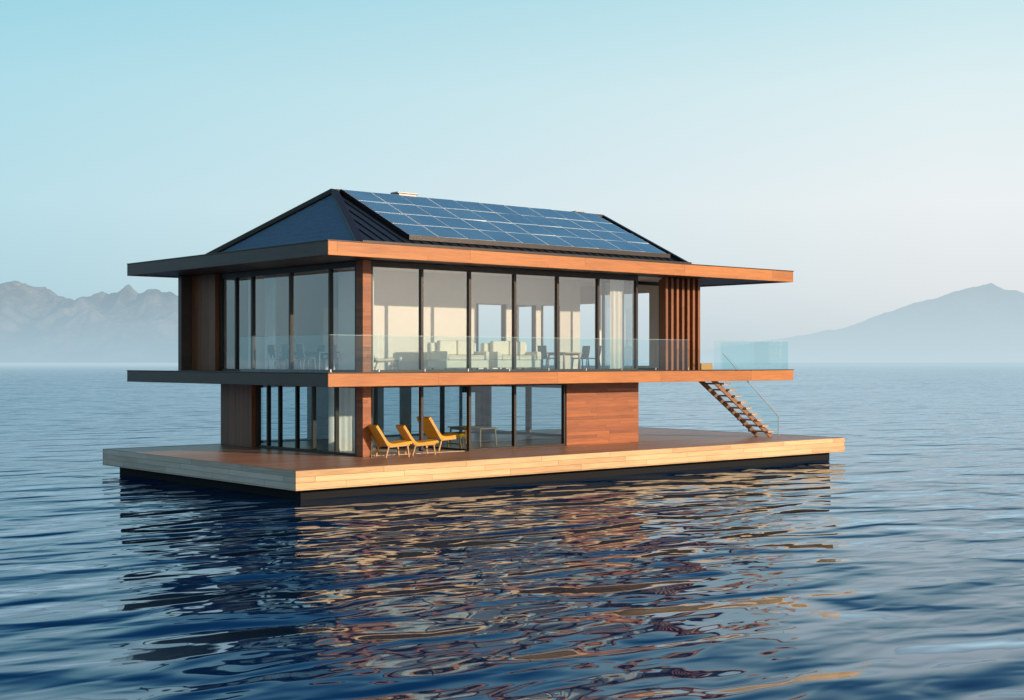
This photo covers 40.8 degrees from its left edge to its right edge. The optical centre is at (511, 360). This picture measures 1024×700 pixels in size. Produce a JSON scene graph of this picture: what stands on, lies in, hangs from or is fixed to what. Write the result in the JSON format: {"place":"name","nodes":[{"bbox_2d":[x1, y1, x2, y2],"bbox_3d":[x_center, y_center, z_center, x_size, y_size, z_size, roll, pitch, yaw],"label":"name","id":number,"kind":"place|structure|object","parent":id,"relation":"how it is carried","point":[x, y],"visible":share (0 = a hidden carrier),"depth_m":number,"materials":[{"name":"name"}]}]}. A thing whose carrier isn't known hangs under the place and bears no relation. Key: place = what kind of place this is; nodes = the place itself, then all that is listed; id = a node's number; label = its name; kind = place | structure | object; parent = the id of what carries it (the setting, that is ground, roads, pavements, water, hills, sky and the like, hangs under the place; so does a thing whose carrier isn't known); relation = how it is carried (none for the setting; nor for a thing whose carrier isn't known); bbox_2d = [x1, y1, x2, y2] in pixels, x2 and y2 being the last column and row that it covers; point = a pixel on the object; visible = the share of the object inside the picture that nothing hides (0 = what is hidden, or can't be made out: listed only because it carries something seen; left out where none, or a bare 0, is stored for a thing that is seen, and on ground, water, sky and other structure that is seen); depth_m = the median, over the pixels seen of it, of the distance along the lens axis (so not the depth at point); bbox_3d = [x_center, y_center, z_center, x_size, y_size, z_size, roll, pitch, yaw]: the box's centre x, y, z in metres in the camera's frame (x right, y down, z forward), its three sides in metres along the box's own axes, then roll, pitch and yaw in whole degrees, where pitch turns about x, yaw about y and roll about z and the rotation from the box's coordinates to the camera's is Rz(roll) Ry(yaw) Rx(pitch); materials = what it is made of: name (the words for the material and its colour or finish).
{"place":"outdoors","nodes":[
{"label":"outdoors","id":0,"kind":"place"},
{"bbox_2d":[0,281,177,362],"bbox_3d":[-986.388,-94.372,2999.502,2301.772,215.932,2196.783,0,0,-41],"label":"mountain range","id":1,"kind":"structure","parent":0,"point":[128,323],"depth_m":2684.91,"materials":[{"name":"stone"}]},
{"bbox_2d":[128,371,326,386],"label":"balcony fascia","id":2,"kind":"structure","parent":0,"point":[291,379],"depth_m":53.06,"materials":[{"name":"black metal"}]},
{"bbox_2d":[222,195,354,251],"bbox_3d":[-8.388,-5.435,54.675,2.450,2.530,11.900,0,0,-41],"label":"roof hip face","id":3,"kind":"object","parent":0,"point":[335,231],"visible":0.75,"depth_m":54.35},
{"bbox_2d":[169,369,722,373],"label":"balcony floor","id":4,"kind":"structure","parent":0,"point":[338,373],"depth_m":56.10,"materials":[{"name":"brown wood"}]},
{"bbox_2d":[178,276,191,370],"bbox_3d":[-14.440,-1.625,60.812,0.498,4.170,0.300,0,0,-41],"label":"wing edge","id":5,"kind":"object","parent":4,"relation":"on","point":[184,323],"visible":1,"depth_m":60.67,"materials":[{"name":"black metal"}]},
{"bbox_2d":[191,274,219,370],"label":"side wall","id":6,"kind":"structure","parent":4,"relation":"on","point":[205,322],"depth_m":59.84,"materials":[{"name":"brown wood"}]},
{"bbox_2d":[255,335,742,371],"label":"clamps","id":7,"kind":"object","parent":4,"relation":"on","point":[512,337],"visible":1,"depth_m":53.76,"materials":[{"name":"metal"}]},
{"bbox_2d":[141,255,779,285],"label":"roof slab","id":8,"kind":"structure","parent":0,"point":[328,259],"depth_m":55.95,"materials":[{"name":"brown wood"}]},
{"bbox_2d":[127,264,177,277],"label":"roof fascia back","id":9,"kind":"structure","parent":8,"relation":"attached to","point":[150,276],"depth_m":60.66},
{"bbox_2d":[128,241,326,275],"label":"roof fascia","id":10,"kind":"structure","parent":8,"relation":"attached to","point":[312,249],"depth_m":53.06,"materials":[{"name":"grey metal"}]},
{"bbox_2d":[127,239,793,271],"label":"roof edge trim","id":11,"kind":"structure","parent":8,"relation":"attached to","point":[442,247],"depth_m":53.91,"materials":[{"name":"brown wood"}]},
{"bbox_2d":[360,240,691,263],"bbox_3d":[1.236,-4.236,55.026,17.500,0.148,0.160,0,0,-41],"label":"roof gutter","id":12,"kind":"object","parent":8,"relation":"attached to","point":[520,251],"visible":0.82,"depth_m":54.05,"materials":[{"name":"black metal"}]},
{"bbox_2d":[327,240,792,281],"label":"roof fascia front","id":13,"kind":"structure","parent":8,"relation":"attached to","point":[356,249],"depth_m":54.57,"materials":[{"name":"brown wood"}]},
{"bbox_2d":[700,282,785,286],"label":"roof fascia","id":14,"kind":"structure","parent":8,"relation":"attached to","point":[743,284],"depth_m":67.11,"materials":[{"name":"brown wood"}]},
{"bbox_2d":[127,369,793,373],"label":"balcony edge trim","id":15,"kind":"structure","parent":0,"point":[445,372],"depth_m":53.94,"materials":[{"name":"black metal"}]},
{"bbox_2d":[391,191,584,212],"bbox_3d":[-0.825,-6.700,60.850,10.770,0.600,0.520,0,0,-41],"label":"roof vent","id":16,"kind":"object","parent":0,"point":[406,193],"visible":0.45,"depth_m":57.51,"materials":[{"name":"beige metal"}]},
{"bbox_2d":[341,195,677,260],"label":"roof planes","id":17,"kind":"object","parent":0,"point":[371,228],"visible":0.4,"depth_m":52.70,"materials":[{"name":"black tile"}]},
{"bbox_2d":[232,267,661,286],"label":"interior ceiling","id":18,"kind":"structure","parent":17,"relation":"attached to","point":[586,282],"depth_m":59.44,"materials":[{"name":"paint"}]},
{"bbox_2d":[265,275,275,368],"bbox_3d":[-10.053,-1.585,57.266,0.098,4.070,0.800,0,0,-41],"label":"curtain side","id":19,"kind":"object","parent":18,"relation":"hanging from","point":[270,308],"visible":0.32,"depth_m":57.24,"materials":[{"name":"white fabric"}]},
{"bbox_2d":[373,267,373,369],"bbox_3d":[-5.393,-1.585,52.037,0.450,4.070,0.122,0,0,-41],"label":"curtain","id":20,"kind":"object","parent":18,"relation":"hanging from","point":[373,318],"visible":0.07,"depth_m":52.11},
{"bbox_2d":[610,280,623,368],"bbox_3d":[4.650,-1.585,60.679,0.850,4.070,0.135,0,0,-41],"label":"curtain","id":21,"kind":"object","parent":18,"relation":"hanging from","point":[616,324],"visible":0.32,"depth_m":60.65,"materials":[{"name":"white fabric"}]},
{"bbox_2d":[344,200,676,260],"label":"roof seams","id":22,"kind":"object","parent":17,"relation":"on","point":[458,243],"visible":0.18,"depth_m":52.88,"materials":[{"name":"black metal"}]},
{"bbox_2d":[0,361,1023,699],"bbox_3d":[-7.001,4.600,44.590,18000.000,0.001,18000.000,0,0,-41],"label":"water","id":23,"kind":"structure","parent":0,"point":[880,557],"depth_m":31.47,"materials":[{"name":"blue liquid"}]},
{"bbox_2d":[120,453,828,499],"bbox_3d":[-0.554,4.780,59.791,28.600,2.040,13.640,0,0,-41],"label":"hull","id":24,"kind":"object","parent":23,"relation":"in","point":[382,489],"depth_m":51.37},
{"bbox_2d":[110,427,837,470],"bbox_3d":[-0.554,3.670,59.791,29.460,0.140,14.500,0,0,-41],"label":"deck surface","id":25,"kind":"object","parent":24,"relation":"on","point":[655,438],"visible":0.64,"depth_m":54.27,"materials":[{"name":"brown wood"}]},
{"bbox_2d":[103,449,294,490],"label":"deck fascia","id":26,"kind":"structure","parent":25,"relation":"attached to","point":[284,479],"depth_m":49.22,"materials":[{"name":"beige wood"}]},
{"bbox_2d":[221,384,256,446],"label":"side wall","id":27,"kind":"structure","parent":25,"relation":"on","point":[238,415],"depth_m":57.73,"materials":[{"name":"brown wood"}]},
{"bbox_2d":[256,385,355,455],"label":"side frames","id":28,"kind":"structure","parent":25,"relation":"on","point":[297,418],"depth_m":54.73,"materials":[{"name":"brown metal"}]},
{"bbox_3d":[-1.763,0.695,62.477,25.810,0.430,15.790,0,0,-41],"label":"balcony","id":29,"kind":"object","parent":28,"relation":"on","visible":0},
{"bbox_2d":[517,284,658,368],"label":"wall","id":30,"kind":"structure","parent":29,"relation":"on","point":[587,295],"depth_m":65.43,"materials":[{"name":"paint"},{"name":"dark metal"}]},
{"bbox_2d":[660,277,699,369],"bbox_3d":[7.651,-1.625,62.680,2.310,4.170,0.380,0,0,-41],"label":"slat screen","id":31,"kind":"object","parent":29,"relation":"on","point":[680,312],"visible":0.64,"depth_m":62.50,"materials":[{"name":"brown wood"}]},
{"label":"upper interior floor","id":32,"kind":"structure","parent":29,"relation":"on","visible":0},
{"bbox_2d":[267,345,286,368],"bbox_3d":[-9.750,-0.086,57.262,0.657,1.098,0.546,0,0,-41],"label":"dining chair","id":33,"kind":"object","parent":32,"relation":"on","point":[271,350],"visible":0.81,"depth_m":57.07,"materials":[{"name":"grey"}]},
{"bbox_2d":[219,261,355,371],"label":"side window frames","id":34,"kind":"structure","parent":32,"relation":"on","point":[329,267],"depth_m":55.11,"materials":[{"name":"brown metal"}]},
{"bbox_2d":[281,345,301,368],"bbox_3d":[-9.033,-0.086,56.428,0.657,1.098,0.546,0,0,-41],"label":"dining chair","id":35,"kind":"object","parent":32,"relation":"on","point":[285,350],"visible":0.61,"depth_m":56.31,"materials":[{"name":"grey"}]},
{"bbox_2d":[248,274,337,369],"bbox_3d":[-8.448,-1.595,60.044,6.820,4.106,0.120,0,0,-41],"label":"partition","id":36,"kind":"object","parent":32,"relation":"on","point":[310,298],"visible":0.32,"depth_m":59.26,"materials":[{"name":"paint"}]},
{"bbox_2d":[296,344,315,369],"bbox_3d":[-8.316,-0.086,55.594,0.657,1.098,0.546,0,0,-41],"label":"dining chair","id":37,"kind":"object","parent":32,"relation":"on","point":[300,352],"visible":0.91,"depth_m":55.45,"materials":[{"name":"grey"}]},
{"bbox_2d":[280,352,339,369],"bbox_3d":[-8.400,0.062,57.104,1.000,0.803,3.000,0,0,-41],"label":"dining table","id":38,"kind":"object","parent":32,"relation":"on","point":[318,353],"visible":0.56,"depth_m":56.29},
{"bbox_2d":[305,345,324,369],"bbox_3d":[-8.354,-0.086,58.463,0.657,1.098,0.546,0,0,-41],"label":"dining chair","id":39,"kind":"object","parent":32,"relation":"on","point":[320,348],"visible":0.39,"depth_m":58.47,"materials":[{"name":"grey"}]},
{"bbox_2d":[317,345,336,369],"bbox_3d":[-7.767,-0.086,57.781,0.657,1.098,0.546,0,0,-41],"label":"dining chair","id":40,"kind":"object","parent":32,"relation":"on","point":[335,346],"visible":0.5,"depth_m":57.75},
{"bbox_2d":[338,270,354,369],"bbox_3d":[-5.804,-1.595,58.626,4.920,4.106,4.278,0,0,-41],"label":"partition return","id":41,"kind":"object","parent":32,"relation":"on","point":[346,318],"visible":0.32,"depth_m":55.91,"materials":[{"name":"paint"}]},
{"bbox_2d":[224,279,501,369],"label":"back wall","id":42,"kind":"structure","parent":32,"relation":"on","point":[229,323],"depth_m":62.56,"materials":[{"name":"paint"}]},
{"bbox_2d":[206,188,687,261],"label":"roof ridge caps","id":43,"kind":"object","parent":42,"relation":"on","point":[347,216],"visible":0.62,"depth_m":56.06,"materials":[{"name":"black metal"}]},
{"bbox_2d":[223,196,352,251],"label":"slate courses","id":44,"kind":"object","parent":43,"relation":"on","point":[300,230],"visible":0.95,"depth_m":54.30,"materials":[{"name":"grey stone"}]},
{"bbox_2d":[340,189,669,257],"bbox_3d":[0.049,-5.674,58.008,14.310,2.324,4.678,0,0,-41],"label":"solar panel array","id":45,"kind":"object","parent":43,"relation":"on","point":[432,219],"visible":1,"depth_m":57.03,"materials":[{"name":"blue photovoltaic glass"},{"name":"aluminium"}]},
{"bbox_2d":[374,354,401,369],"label":"lounge chair","id":46,"kind":"object","parent":32,"relation":"on","point":[377,360],"visible":0.49,"depth_m":53.35,"materials":[{"name":"beige fabric"}]},
{"bbox_2d":[427,340,489,369],"bbox_3d":[-2.173,-0.170,56.153,2.448,1.260,1.164,0,0,-41],"label":"sofa","id":47,"kind":"object","parent":32,"relation":"on","point":[445,354],"visible":0.93,"depth_m":55.75,"materials":[{"name":"beige fabric"}]},
{"bbox_2d":[374,270,579,369],"bbox_3d":[-1.572,-1.595,59.364,12.300,4.106,0.120,0,0,-41],"label":"partition","id":48,"kind":"object","parent":32,"relation":"on","point":[396,304],"visible":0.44,"depth_m":58.22,"materials":[{"name":"paint"}]},
{"bbox_2d":[476,303,559,368],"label":"partition frames","id":49,"kind":"structure","parent":48,"relation":"attached to","point":[504,326],"depth_m":61.46,"materials":[{"name":"brown metal"}]},
{"bbox_2d":[371,261,637,371],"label":"window frames","id":50,"kind":"structure","parent":32,"relation":"on","point":[468,270],"depth_m":55.96,"materials":[{"name":"brown metal"}]},
{"bbox_2d":[481,341,540,368],"bbox_3d":[-0.051,-0.170,57.979,2.448,1.260,1.164,0,0,-41],"label":"sofa","id":51,"kind":"object","parent":32,"relation":"on","point":[500,354],"visible":0.87,"depth_m":57.67,"materials":[{"name":"beige fabric"}]},
{"bbox_2d":[537,345,553,368],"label":"dining chair","id":52,"kind":"object","parent":32,"relation":"on","point":[543,350],"visible":0.65,"depth_m":59.86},
{"bbox_2d":[547,352,581,368],"bbox_3d":[2.289,0.062,60.626,1.100,0.803,1.200,0,0,-41],"label":"dining table","id":53,"kind":"object","parent":32,"relation":"on","point":[565,353],"visible":0.72,"depth_m":60.48,"materials":[{"name":"grey wood"}]},
{"bbox_2d":[571,346,589,368],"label":"dining chair","id":54,"kind":"object","parent":32,"relation":"on","point":[585,352],"visible":0.88,"depth_m":61.19,"materials":[{"name":"grey"}]},
{"bbox_2d":[585,346,601,368],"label":"dining chair","id":55,"kind":"object","parent":32,"relation":"on","point":[592,358],"visible":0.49,"depth_m":60.15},
{"bbox_2d":[601,279,658,369],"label":"recess frames","id":56,"kind":"structure","parent":32,"relation":"on","point":[603,281],"depth_m":62.27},
{"bbox_2d":[659,280,659,369],"bbox_3d":[7.374,-1.625,63.378,1.700,4.170,0.100,0,0,-41],"label":"slat backing","id":57,"kind":"object","parent":32,"relation":"on","point":[659,324],"visible":0.07,"depth_m":62.83,"materials":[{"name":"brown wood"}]},
{"bbox_3d":[-3.442,0.943,59.852,14.300,0.055,10.100,0,0,-41],"label":"interior ceiling","id":58,"kind":"object","parent":29,"relation":"attached to","visible":0},
{"bbox_2d":[329,387,354,450],"bbox_3d":[-6.384,2.275,54.224,1.900,2.590,0.128,0,0,-41],"label":"curtain","id":59,"kind":"object","parent":58,"relation":"hanging from","point":[346,419],"visible":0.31,"depth_m":54.02,"materials":[{"name":"white fabric"}]},
{"bbox_2d":[111,429,548,448],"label":"deck fascia back","id":60,"kind":"structure","parent":25,"relation":"attached to","point":[210,444],"depth_m":57.90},
{"bbox_2d":[356,260,370,456],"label":"corner column","id":61,"kind":"structure","parent":25,"relation":"on","point":[363,350],"depth_m":51.14,"materials":[{"name":"brown wood"}]},
{"bbox_2d":[261,385,485,441],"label":"back wall","id":62,"kind":"structure","parent":25,"relation":"on","point":[322,413],"depth_m":64.93,"materials":[{"name":"black metal"}]},
{"bbox_2d":[368,424,412,457],"bbox_3d":[-4.573,2.998,51.376,1.547,1.215,0.850,0,0,-33],"label":"lounge chair","id":63,"kind":"object","parent":25,"relation":"on","point":[379,438],"visible":1,"depth_m":51.12,"materials":[{"name":"yellow wood"}]},
{"bbox_2d":[261,432,560,455],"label":"interior floor","id":64,"kind":"structure","parent":25,"relation":"on","point":[503,439],"depth_m":59.86,"materials":[{"name":"brown wood"}]},
{"bbox_2d":[373,388,383,444],"bbox_3d":[-6.515,2.275,57.750,2.700,2.606,0.120,0,0,-41],"label":"partition","id":65,"kind":"object","parent":64,"relation":"on","point":[378,406],"visible":0.14,"depth_m":58.41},
{"bbox_2d":[325,388,465,450],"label":"loggia frames","id":66,"kind":"structure","parent":64,"relation":"on","point":[385,447],"depth_m":55.29,"materials":[{"name":"black metal"}]},
{"bbox_2d":[459,386,483,442],"bbox_3d":[-1.750,2.275,59.724,1.300,2.606,0.100,0,0,-41],"label":"door frame","id":67,"kind":"object","parent":64,"relation":"on","point":[473,389],"visible":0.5,"depth_m":59.84,"materials":[{"name":"brown metal"}]},
{"bbox_2d":[447,426,498,445],"bbox_3d":[-1.655,3.202,58.157,1.000,0.763,2.200,0,0,-41],"label":"dining table","id":68,"kind":"object","parent":64,"relation":"on","point":[477,428],"visible":0.97,"depth_m":57.66,"materials":[{"name":"grey wood"}]},
{"bbox_2d":[396,424,438,455],"bbox_3d":[-3.610,3.027,52.413,1.473,1.157,0.810,0,0,-27],"label":"lounge chair","id":69,"kind":"object","parent":25,"relation":"on","point":[405,434],"visible":0.92,"depth_m":52.16,"materials":[{"name":"yellow wood"}]},
{"bbox_2d":[416,416,464,450],"bbox_3d":[-2.832,2.904,54.780,1.738,1.366,0.956,0,0,-37],"label":"lounge chair","id":70,"kind":"object","parent":25,"relation":"on","point":[431,431],"visible":0.89,"depth_m":54.46,"materials":[{"name":"yellow wood"}]},
{"bbox_2d":[371,383,565,450],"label":"window frames","id":71,"kind":"structure","parent":25,"relation":"on","point":[468,416],"depth_m":55.07,"materials":[{"name":"brown metal"}]},
{"bbox_2d":[486,385,560,436],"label":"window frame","id":72,"kind":"structure","parent":25,"relation":"on","point":[528,409],"depth_m":66.01,"materials":[{"name":"black metal"}]},
{"bbox_2d":[295,437,844,490],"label":"deck fascia front","id":73,"kind":"structure","parent":25,"relation":"attached to","point":[317,479],"depth_m":51.69,"materials":[{"name":"beige wood"}]},
{"bbox_2d":[566,382,638,445],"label":"cedar wall","id":74,"kind":"structure","parent":25,"relation":"on","point":[602,413],"depth_m":59.08,"materials":[{"name":"brown wood"}]},
{"bbox_2d":[698,353,778,436],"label":"staircase","id":75,"kind":"structure","parent":25,"relation":"on","point":[730,409],"depth_m":63.67,"materials":[{"name":"brown wood"}]},
{"bbox_2d":[643,427,842,437],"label":"deck fascia","id":76,"kind":"structure","parent":25,"relation":"attached to","point":[745,432],"depth_m":68.34,"materials":[{"name":"beige wood"}]},
{"bbox_2d":[0,0,1023,360],"label":"sky","id":77,"kind":"structure","parent":0,"point":[871,152],"materials":[{"name":"blue"}]},
{"bbox_2d":[327,370,792,386],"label":"balcony fascia front","id":78,"kind":"structure","parent":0,"point":[395,379],"depth_m":54.54,"materials":[{"name":"brown wood"}]},
{"bbox_2d":[700,363,711,369],"bbox_3d":[8.851,0.305,63.732,0.800,0.310,0.450,0,0,-41],"label":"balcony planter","id":79,"kind":"object","parent":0,"point":[705,366],"visible":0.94,"depth_m":63.53,"materials":[{"name":"beige wood"}]},
{"bbox_2d":[641,283,1023,362],"bbox_3d":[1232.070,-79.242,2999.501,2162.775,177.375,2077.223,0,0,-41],"label":"mountain range","id":80,"kind":"structure","parent":0,"point":[982,324],"depth_m":2724.90,"materials":[{"name":"stone"}]}
]}

